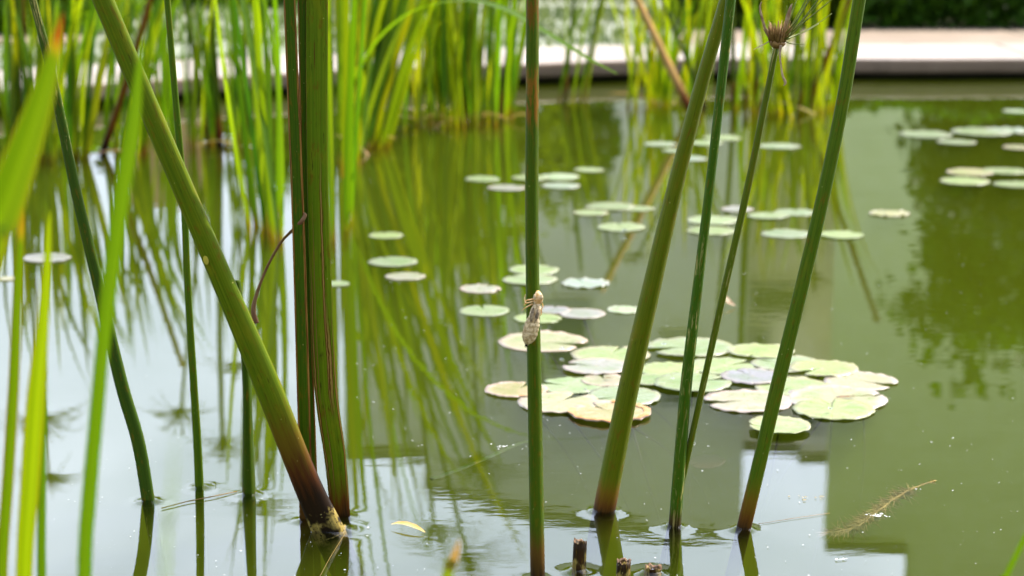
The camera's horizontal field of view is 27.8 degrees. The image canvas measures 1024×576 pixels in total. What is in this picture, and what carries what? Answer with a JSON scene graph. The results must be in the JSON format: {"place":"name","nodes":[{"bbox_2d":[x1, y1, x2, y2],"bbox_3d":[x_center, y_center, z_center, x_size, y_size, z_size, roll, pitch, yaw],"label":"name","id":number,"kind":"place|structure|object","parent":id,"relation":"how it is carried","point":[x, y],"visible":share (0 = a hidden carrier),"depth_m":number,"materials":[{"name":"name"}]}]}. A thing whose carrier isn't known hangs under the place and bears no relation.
{"place":"outdoors","nodes":[
{"label":"outdoors","id":0,"kind":"place"},
{"bbox_2d":[0,76,1023,575],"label":"water","id":1,"kind":"structure","parent":0,"point":[948,418],"depth_m":4.09,"materials":[{"name":"liquid"}]},
{"bbox_2d":[0,211,23,575],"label":"reed leaf","id":2,"kind":"object","parent":1,"relation":"on","point":[10,435],"visible":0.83,"depth_m":1.08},
{"bbox_2d":[12,0,19,133],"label":"papyrus plant","id":3,"kind":"object","parent":1,"relation":"on","point":[15,91],"visible":0.52,"depth_m":3.87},
{"bbox_2d":[19,32,26,218],"bbox_3d":[-0.888,-0.517,3.859,0.140,0.788,0.164,-11,16,-42],"label":"papyrus plant","id":4,"kind":"object","parent":1,"relation":"on","point":[20,112],"visible":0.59,"depth_m":3.89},
{"bbox_2d":[22,0,36,217],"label":"papyrus plant","id":5,"kind":"object","parent":1,"relation":"on","point":[32,185],"visible":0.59,"depth_m":3.94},
{"bbox_2d":[0,12,62,270],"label":"reed leaf","id":6,"kind":"object","parent":1,"relation":"on","point":[19,160],"visible":1,"depth_m":0.84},
{"bbox_2d":[16,211,50,575],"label":"reed leaf","id":7,"kind":"object","parent":1,"relation":"on","point":[32,451],"visible":1,"depth_m":1.03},
{"bbox_2d":[37,373,46,575],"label":"reed leaf","id":8,"kind":"object","parent":1,"relation":"on","point":[41,538],"visible":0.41,"depth_m":1.07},
{"bbox_2d":[24,253,70,262],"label":"lily pad","id":9,"kind":"object","parent":1,"relation":"on","point":[39,257],"visible":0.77,"depth_m":2.88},
{"bbox_2d":[0,0,178,176],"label":"reed clump","id":10,"kind":"object","parent":1,"relation":"on","point":[70,65],"visible":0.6,"depth_m":3.88,"materials":[{"name":"green plant"}]},
{"bbox_2d":[29,0,167,575],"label":"papyrus stalk","id":11,"kind":"object","parent":1,"relation":"in","point":[133,424],"visible":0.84,"depth_m":1.75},
{"bbox_2d":[77,32,144,575],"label":"reed leaf","id":12,"kind":"object","parent":1,"relation":"on","point":[117,226],"visible":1,"depth_m":0.92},
{"bbox_2d":[83,0,152,208],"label":"papyrus plant","id":13,"kind":"object","parent":1,"relation":"on","point":[93,178],"visible":0.71,"depth_m":3.95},
{"bbox_2d":[163,431,175,575],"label":"reed leaf","id":14,"kind":"object","parent":1,"relation":"on","point":[167,526],"visible":1,"depth_m":0.54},
{"bbox_2d":[164,0,207,575],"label":"papyrus stalk","id":15,"kind":"object","parent":1,"relation":"in","point":[200,503],"visible":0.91,"depth_m":1.79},
{"bbox_2d":[117,0,273,165],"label":"reed clump","id":16,"kind":"object","parent":1,"relation":"on","point":[207,99],"visible":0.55,"depth_m":4.06,"materials":[{"name":"green plant"}]},
{"bbox_2d":[183,0,219,200],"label":"papyrus plant","id":17,"kind":"object","parent":1,"relation":"on","point":[212,170],"visible":0.73,"depth_m":4.13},
{"bbox_2d":[208,0,227,204],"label":"papyrus plant","id":18,"kind":"object","parent":1,"relation":"on","point":[220,144],"visible":0.97,"depth_m":4.07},
{"bbox_2d":[92,0,366,575],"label":"papyrus stalk","id":19,"kind":"object","parent":1,"relation":"in","point":[327,527],"visible":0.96,"depth_m":1.65,"materials":[{"name":"plant"}]},
{"bbox_2d":[236,86,240,197],"bbox_3d":[-0.574,-0.487,4.133,0.165,0.622,0.138,11,16,43],"label":"papyrus plant","id":20,"kind":"object","parent":1,"relation":"on","point":[237,188],"visible":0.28,"depth_m":4.17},
{"bbox_2d":[235,280,257,575],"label":"papyrus stalk","id":21,"kind":"object","parent":1,"relation":"in","point":[249,515],"visible":0.81,"depth_m":1.79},
{"bbox_2d":[242,14,250,206],"bbox_3d":[-0.502,-0.595,3.976,0.213,0.895,0.168,0,11,0],"label":"papyrus plant","id":22,"kind":"object","parent":1,"relation":"on","point":[245,56],"visible":0.29,"depth_m":4.04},
{"bbox_2d":[214,0,283,261],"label":"reed clump","id":23,"kind":"object","parent":1,"relation":"on","point":[271,199],"visible":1,"depth_m":3.06,"materials":[{"name":"green plant"}]},
{"bbox_2d":[283,0,352,575],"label":"cattail shoot","id":24,"kind":"object","parent":1,"relation":"in","point":[307,96],"visible":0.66,"depth_m":1.68,"materials":[{"name":"green plant"}]},
{"bbox_2d":[251,213,306,323],"bbox_3d":[-0.190,-0.016,1.695,0.059,0.099,0.008,8,14,34],"label":"dry tendril","id":25,"kind":"object","parent":24,"relation":"attached to","point":[254,301],"visible":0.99,"depth_m":1.71},
{"bbox_2d":[328,0,366,261],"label":"reed clump","id":26,"kind":"object","parent":1,"relation":"on","point":[349,138],"visible":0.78,"depth_m":3.07,"materials":[{"name":"green plant"}]},
{"bbox_2d":[363,161,375,204],"bbox_3d":[-0.115,-0.677,4.022,0.274,1.040,0.277,9,14,36],"label":"papyrus plant","id":27,"kind":"object","parent":1,"relation":"on","point":[368,186],"visible":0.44,"depth_m":4.10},
{"bbox_2d":[375,63,397,200],"bbox_3d":[-0.155,-0.654,4.055,0.237,0.980,0.216,-2,12,-9],"label":"papyrus plant","id":28,"kind":"object","parent":1,"relation":"on","point":[380,181],"visible":0.38,"depth_m":4.14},
{"bbox_2d":[368,257,416,266],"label":"lily pad","id":29,"kind":"object","parent":1,"relation":"on","point":[394,261],"visible":1,"depth_m":2.85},
{"bbox_2d":[385,272,425,279],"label":"lily pad","id":30,"kind":"object","parent":1,"relation":"on","point":[404,276],"visible":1,"depth_m":2.75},
{"bbox_2d":[399,0,446,144],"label":"reed clump","id":31,"kind":"object","parent":1,"relation":"on","point":[418,80],"visible":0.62,"depth_m":4.39,"materials":[{"name":"green plant"}]},
{"bbox_2d":[442,539,459,575],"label":"reed leaf","id":32,"kind":"object","parent":1,"relation":"on","point":[449,567],"visible":1,"depth_m":0.90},
{"bbox_2d":[462,1,469,176],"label":"papyrus plant","id":33,"kind":"object","parent":1,"relation":"on","point":[464,159],"visible":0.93,"depth_m":4.46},
{"bbox_2d":[423,0,525,142],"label":"reed clump","id":34,"kind":"object","parent":1,"relation":"on","point":[450,75],"visible":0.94,"depth_m":4.41,"materials":[{"name":"green plant"}]},
{"bbox_2d":[334,0,616,179],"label":"reed clump","id":35,"kind":"object","parent":1,"relation":"on","point":[391,26],"visible":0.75,"depth_m":3.96,"materials":[{"name":"green plant"}]},
{"bbox_2d":[430,440,527,480],"bbox_3d":[-0.021,0.160,1.954,0.013,0.008,0.163,9,14,37],"label":"water weed","id":36,"kind":"object","parent":1,"relation":"on","point":[476,461],"visible":0.8,"depth_m":1.93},
{"bbox_2d":[459,283,500,292],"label":"lily pad","id":37,"kind":"object","parent":1,"relation":"on","point":[479,288],"visible":1,"depth_m":2.67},
{"bbox_2d":[487,0,518,173],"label":"papyrus plant","id":38,"kind":"object","parent":1,"relation":"on","point":[494,140],"visible":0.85,"depth_m":4.50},
{"bbox_2d":[460,305,563,519],"bbox_3d":[0.011,0.169,2.596,0.171,0.301,0.062,-7,13,-32],"label":"lily pad","id":39,"kind":"object","parent":1,"relation":"on","point":[487,310],"visible":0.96,"depth_m":2.55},
{"bbox_2d":[502,274,557,284],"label":"lily pad","id":40,"kind":"object","parent":1,"relation":"on","point":[521,279],"visible":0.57,"depth_m":2.73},
{"bbox_2d":[509,265,558,274],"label":"lily pad","id":41,"kind":"object","parent":1,"relation":"on","point":[543,269],"visible":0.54,"depth_m":2.80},
{"bbox_2d":[525,0,544,575],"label":"papyrus stalk","id":42,"kind":"object","parent":1,"relation":"in","point":[536,487],"visible":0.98,"depth_m":1.52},
{"bbox_2d":[521,290,542,346],"bbox_3d":[0.015,0.022,1.526,0.016,0.044,0.020,0,11,0],"label":"insect shell","id":43,"kind":"object","parent":42,"relation":"attached to","point":[530,329],"visible":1,"depth_m":1.52},
{"bbox_2d":[513,313,561,322],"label":"lily pad","id":44,"kind":"object","parent":1,"relation":"on","point":[548,318],"visible":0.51,"depth_m":2.49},
{"bbox_2d":[485,381,615,574],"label":"lily pad","id":45,"kind":"object","parent":1,"relation":"on","point":[508,389],"visible":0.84,"depth_m":2.15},
{"bbox_2d":[541,306,570,313],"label":"lily pad","id":46,"kind":"object","parent":1,"relation":"on","point":[553,310],"visible":0.92,"depth_m":2.54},
{"bbox_2d":[540,173,578,179],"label":"lily pad","id":47,"kind":"object","parent":1,"relation":"on","point":[557,176],"visible":0.99,"depth_m":3.65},
{"bbox_2d":[559,0,575,149],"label":"papyrus plant","id":48,"kind":"object","parent":1,"relation":"on","point":[561,143],"visible":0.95,"depth_m":4.88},
{"bbox_2d":[497,330,644,562],"bbox_3d":[0.112,0.244,2.323,0.103,0.343,0.332,-10,15,-41],"label":"lily pad","id":49,"kind":"object","parent":1,"relation":"on","point":[551,341],"visible":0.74,"depth_m":2.37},
{"bbox_2d":[572,537,586,575],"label":"reed stump","id":50,"kind":"object","parent":1,"relation":"in","point":[579,557],"visible":1,"depth_m":1.59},
{"bbox_2d":[517,391,644,573],"bbox_3d":[0.087,0.286,2.113,0.170,0.344,0.082,5,12,24],"label":"lily pad","id":51,"kind":"object","parent":1,"relation":"on","point":[555,402],"visible":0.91,"depth_m":2.09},
{"bbox_2d":[557,0,605,112],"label":"reed clump","id":52,"kind":"object","parent":1,"relation":"on","point":[567,49],"visible":0.89,"depth_m":4.86,"materials":[{"name":"green plant"}]},
{"bbox_2d":[568,0,602,148],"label":"papyrus plant","id":53,"kind":"object","parent":1,"relation":"on","point":[584,85],"visible":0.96,"depth_m":4.91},
{"bbox_2d":[561,277,609,287],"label":"lily pad","id":54,"kind":"object","parent":1,"relation":"on","point":[586,282],"visible":1,"depth_m":2.71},
{"bbox_2d":[581,374,620,386],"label":"lily pad","id":55,"kind":"object","parent":1,"relation":"on","point":[610,379],"visible":0.93,"depth_m":2.19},
{"bbox_2d":[559,308,646,563],"bbox_3d":[0.129,0.256,2.271,0.056,0.342,0.646,-2,12,-8],"label":"lily pad","id":56,"kind":"object","parent":1,"relation":"on","point":[582,313],"visible":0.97,"depth_m":2.50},
{"bbox_2d":[542,376,665,532],"bbox_3d":[0.106,0.254,2.278,0.066,0.343,0.245,7,13,30],"label":"lily pad","id":57,"kind":"object","parent":1,"relation":"on","point":[575,385],"visible":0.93,"depth_m":2.18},
{"bbox_2d":[570,346,649,562],"bbox_3d":[0.109,0.241,2.339,0.090,0.343,0.088,3,12,14],"label":"lily pad","id":58,"kind":"object","parent":1,"relation":"on","point":[609,352],"visible":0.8,"depth_m":2.33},
{"bbox_2d":[585,202,635,209],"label":"lily pad","id":59,"kind":"object","parent":1,"relation":"on","point":[610,206],"visible":1,"depth_m":3.32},
{"bbox_2d":[597,222,644,231],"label":"lily pad","id":60,"kind":"object","parent":1,"relation":"on","point":[621,226],"visible":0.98,"depth_m":3.13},
{"bbox_2d":[607,305,636,313],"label":"lily pad","id":61,"kind":"object","parent":1,"relation":"on","point":[623,309],"visible":0.94,"depth_m":2.54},
{"bbox_2d":[616,557,630,575],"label":"reed stump","id":62,"kind":"object","parent":1,"relation":"in","point":[623,566],"visible":1,"depth_m":1.56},
{"bbox_2d":[587,385,680,575],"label":"lily pad","id":63,"kind":"object","parent":1,"relation":"on","point":[645,396],"visible":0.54,"depth_m":2.12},
{"bbox_2d":[562,357,727,563],"bbox_3d":[0.151,0.257,2.258,0.198,0.344,0.075,4,12,20],"label":"lily pad","id":64,"kind":"object","parent":1,"relation":"on","point":[593,365],"visible":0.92,"depth_m":2.25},
{"bbox_2d":[568,399,725,573],"bbox_3d":[0.179,0.272,2.179,0.080,0.346,0.326,10,15,41],"label":"lily pad","id":65,"kind":"object","parent":1,"relation":"on","point":[592,413],"visible":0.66,"depth_m":2.06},
{"bbox_2d":[640,373,664,384],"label":"lily pad","id":66,"kind":"object","parent":1,"relation":"on","point":[648,379],"visible":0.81,"depth_m":2.19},
{"bbox_2d":[644,563,661,575],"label":"reed stump","id":67,"kind":"object","parent":1,"relation":"in","point":[650,569],"visible":1,"depth_m":1.58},
{"bbox_2d":[586,0,725,575],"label":"papyrus stalk","id":68,"kind":"object","parent":1,"relation":"in","point":[605,501],"visible":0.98,"depth_m":1.71,"materials":[{"name":"plant"}]},
{"bbox_2d":[610,0,718,121],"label":"reed clump","id":69,"kind":"object","parent":1,"relation":"on","point":[658,83],"visible":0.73,"depth_m":4.75,"materials":[{"name":"green plant"}]},
{"bbox_2d":[643,361,699,374],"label":"lily pad","id":70,"kind":"object","parent":1,"relation":"on","point":[664,368],"visible":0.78,"depth_m":2.24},
{"bbox_2d":[633,0,721,168],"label":"papyrus plant","id":71,"kind":"object","parent":1,"relation":"on","point":[670,69],"visible":0.73,"depth_m":4.57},
{"bbox_2d":[648,337,734,356],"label":"lily pad","id":72,"kind":"object","parent":1,"relation":"on","point":[676,345],"visible":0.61,"depth_m":2.34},
{"bbox_2d":[660,0,722,160],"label":"papyrus plant","id":73,"kind":"object","parent":1,"relation":"on","point":[693,77],"visible":0.72,"depth_m":4.69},
{"bbox_2d":[654,372,731,575],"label":"lily pad","id":74,"kind":"object","parent":1,"relation":"on","point":[674,383],"visible":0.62,"depth_m":2.16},
{"bbox_2d":[664,0,735,575],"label":"papyrus stalk","id":75,"kind":"object","parent":1,"relation":"in","point":[676,504],"visible":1,"depth_m":1.67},
{"bbox_2d":[689,455,724,468],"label":"sunken pad","id":76,"kind":"object","parent":1,"relation":"in","point":[706,461],"visible":0.98,"depth_m":2.05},
{"bbox_2d":[686,226,733,234],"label":"lily pad","id":77,"kind":"object","parent":1,"relation":"on","point":[714,230],"visible":0.72,"depth_m":3.10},
{"bbox_2d":[686,215,736,224],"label":"lily pad","id":78,"kind":"object","parent":1,"relation":"on","point":[718,220],"visible":0.7,"depth_m":3.19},
{"bbox_2d":[694,357,757,374],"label":"lily pad","id":79,"kind":"object","parent":1,"relation":"on","point":[719,366],"visible":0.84,"depth_m":2.26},
{"bbox_2d":[730,21,736,158],"bbox_3d":[0.494,-0.626,4.698,0.049,0.671,0.013,0,11,0],"label":"papyrus plant","id":80,"kind":"object","parent":1,"relation":"on","point":[733,90],"visible":0.77,"depth_m":4.73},
{"bbox_2d":[659,0,831,575],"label":"dried papyrus","id":81,"kind":"object","parent":1,"relation":"on","point":[778,37],"visible":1,"depth_m":1.65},
{"bbox_2d":[720,368,773,384],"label":"lily pad","id":82,"kind":"object","parent":1,"relation":"on","point":[751,376],"visible":0.84,"depth_m":2.20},
{"bbox_2d":[704,389,791,575],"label":"lily pad","id":83,"kind":"object","parent":1,"relation":"on","point":[747,401],"visible":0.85,"depth_m":2.11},
{"bbox_2d":[750,0,764,155],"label":"papyrus plant","id":84,"kind":"object","parent":1,"relation":"on","point":[756,87],"visible":0.42,"depth_m":4.78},
{"bbox_2d":[727,343,794,357],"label":"lily pad","id":85,"kind":"object","parent":1,"relation":"on","point":[756,350],"visible":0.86,"depth_m":2.32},
{"bbox_2d":[732,0,799,124],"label":"reed clump","id":86,"kind":"object","parent":1,"relation":"on","point":[747,33],"visible":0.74,"depth_m":4.65,"materials":[{"name":"green plant"}]},
{"bbox_2d":[748,212,788,218],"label":"lily pad","id":87,"kind":"object","parent":1,"relation":"on","point":[766,215],"visible":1,"depth_m":3.23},
{"bbox_2d":[744,415,810,556],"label":"lily pad","id":88,"kind":"object","parent":1,"relation":"on","point":[787,425],"visible":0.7,"depth_m":2.01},
{"bbox_2d":[750,354,814,372],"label":"lily pad","id":89,"kind":"object","parent":1,"relation":"on","point":[768,363],"visible":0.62,"depth_m":2.27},
{"bbox_2d":[761,229,807,237],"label":"lily pad","id":90,"kind":"object","parent":1,"relation":"on","point":[785,233],"visible":0.97,"depth_m":3.08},
{"bbox_2d":[754,376,831,395],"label":"lily pad","id":91,"kind":"object","parent":1,"relation":"on","point":[792,383],"visible":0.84,"depth_m":2.17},
{"bbox_2d":[774,209,812,215],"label":"lily pad","id":92,"kind":"object","parent":1,"relation":"on","point":[797,212],"visible":0.98,"depth_m":3.27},
{"bbox_2d":[725,0,865,575],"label":"papyrus stalk","id":93,"kind":"object","parent":1,"relation":"in","point":[768,423],"visible":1,"depth_m":1.66,"materials":[{"name":"plant"}]},
{"bbox_2d":[741,0,852,130],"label":"reed clump","id":94,"kind":"object","parent":1,"relation":"on","point":[798,68],"visible":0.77,"depth_m":4.59,"materials":[{"name":"green plant"}]},
{"bbox_2d":[741,359,858,575],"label":"lily pad","id":95,"kind":"object","parent":1,"relation":"on","point":[828,368],"visible":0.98,"depth_m":2.23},
{"bbox_2d":[784,0,818,167],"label":"papyrus plant","id":96,"kind":"object","parent":1,"relation":"on","point":[790,150],"visible":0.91,"depth_m":4.58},
{"bbox_2d":[746,385,887,575],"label":"lily pad","id":97,"kind":"object","parent":1,"relation":"on","point":[829,394],"visible":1,"depth_m":2.12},
{"bbox_2d":[782,0,851,164],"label":"papyrus plant","id":98,"kind":"object","parent":1,"relation":"on","point":[825,62],"visible":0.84,"depth_m":4.62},
{"bbox_2d":[792,398,874,575],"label":"lily pad","id":99,"kind":"object","parent":1,"relation":"on","point":[841,409],"visible":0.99,"depth_m":2.06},
{"bbox_2d":[821,230,863,238],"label":"lily pad","id":100,"kind":"object","parent":1,"relation":"on","point":[845,234],"visible":0.99,"depth_m":3.06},
{"bbox_2d":[824,371,897,575],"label":"lily pad","id":101,"kind":"object","parent":1,"relation":"on","point":[868,380],"visible":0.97,"depth_m":2.18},
{"bbox_2d":[816,479,935,543],"bbox_3d":[0.320,0.194,1.789,0.149,0.030,0.040,-11,16,-42],"label":"water weed","id":102,"kind":"object","parent":1,"relation":"on","point":[860,521],"visible":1,"depth_m":1.78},
{"bbox_2d":[869,209,910,216],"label":"lily pad","id":103,"kind":"object","parent":1,"relation":"on","point":[889,213],"visible":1,"depth_m":3.26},
{"bbox_2d":[899,130,952,137],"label":"lily pad","id":104,"kind":"object","parent":1,"relation":"on","point":[928,134],"visible":1,"depth_m":4.23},
{"bbox_2d":[940,177,989,184],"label":"lily pad","id":105,"kind":"object","parent":1,"relation":"on","point":[965,181],"visible":1,"depth_m":3.60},
{"bbox_2d":[946,168,993,175],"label":"lily pad","id":106,"kind":"object","parent":1,"relation":"on","point":[969,171],"visible":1,"depth_m":3.71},
{"bbox_2d":[951,127,1012,135],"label":"lily pad","id":107,"kind":"object","parent":1,"relation":"on","point":[977,131],"visible":1,"depth_m":4.28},
{"bbox_2d":[982,167,1023,173],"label":"lily pad","id":108,"kind":"object","parent":1,"relation":"on","point":[1002,170],"visible":1,"depth_m":3.72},
{"bbox_2d":[1000,535,1023,575],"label":"reed leaf","id":109,"kind":"object","parent":1,"relation":"on","point":[1013,561],"visible":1,"depth_m":1.03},
{"bbox_2d":[671,15,1018,28],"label":"ground","id":110,"kind":"structure","parent":0,"point":[874,26],"depth_m":6.63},
{"bbox_2d":[0,0,675,67],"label":"gravel","id":111,"kind":"structure","parent":110,"relation":"on","point":[178,49],"depth_m":6.50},
{"bbox_2d":[0,0,146,34],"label":"hedge","id":112,"kind":"object","parent":111,"relation":"on","point":[63,6],"visible":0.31,"depth_m":6.19,"materials":[{"name":"green plant"}]},
{"bbox_2d":[138,0,297,7],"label":"hedge","id":113,"kind":"object","parent":111,"relation":"on","point":[269,5],"visible":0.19,"depth_m":7.44,"materials":[{"name":"green plant"}]},
{"bbox_2d":[0,0,683,69],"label":"ground cover","id":114,"kind":"object","parent":111,"relation":"on","point":[545,11],"visible":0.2,"depth_m":6.48,"materials":[{"name":"green plant"}]},
{"bbox_2d":[669,0,841,28],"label":"hedge","id":115,"kind":"object","parent":110,"relation":"on","point":[833,9],"visible":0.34,"depth_m":6.46,"materials":[{"name":"green plant"}]},
{"bbox_2d":[831,0,1023,28],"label":"hedge","id":116,"kind":"object","parent":110,"relation":"on","point":[930,13],"visible":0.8,"depth_m":6.48,"materials":[{"name":"green plant"}]},
{"bbox_2d":[680,29,1023,43],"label":"paving","id":117,"kind":"structure","parent":0,"point":[941,36],"depth_m":6.16,"materials":[{"name":"stone"}]},
{"label":"pond floor","id":118,"kind":"structure","parent":0,"visible":0},
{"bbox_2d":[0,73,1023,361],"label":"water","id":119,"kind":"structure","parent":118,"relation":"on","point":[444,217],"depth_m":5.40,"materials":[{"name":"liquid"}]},
{"bbox_2d":[0,44,1023,105],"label":"kerb","id":120,"kind":"structure","parent":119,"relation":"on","point":[931,58],"depth_m":5.38,"materials":[{"name":"concrete"}]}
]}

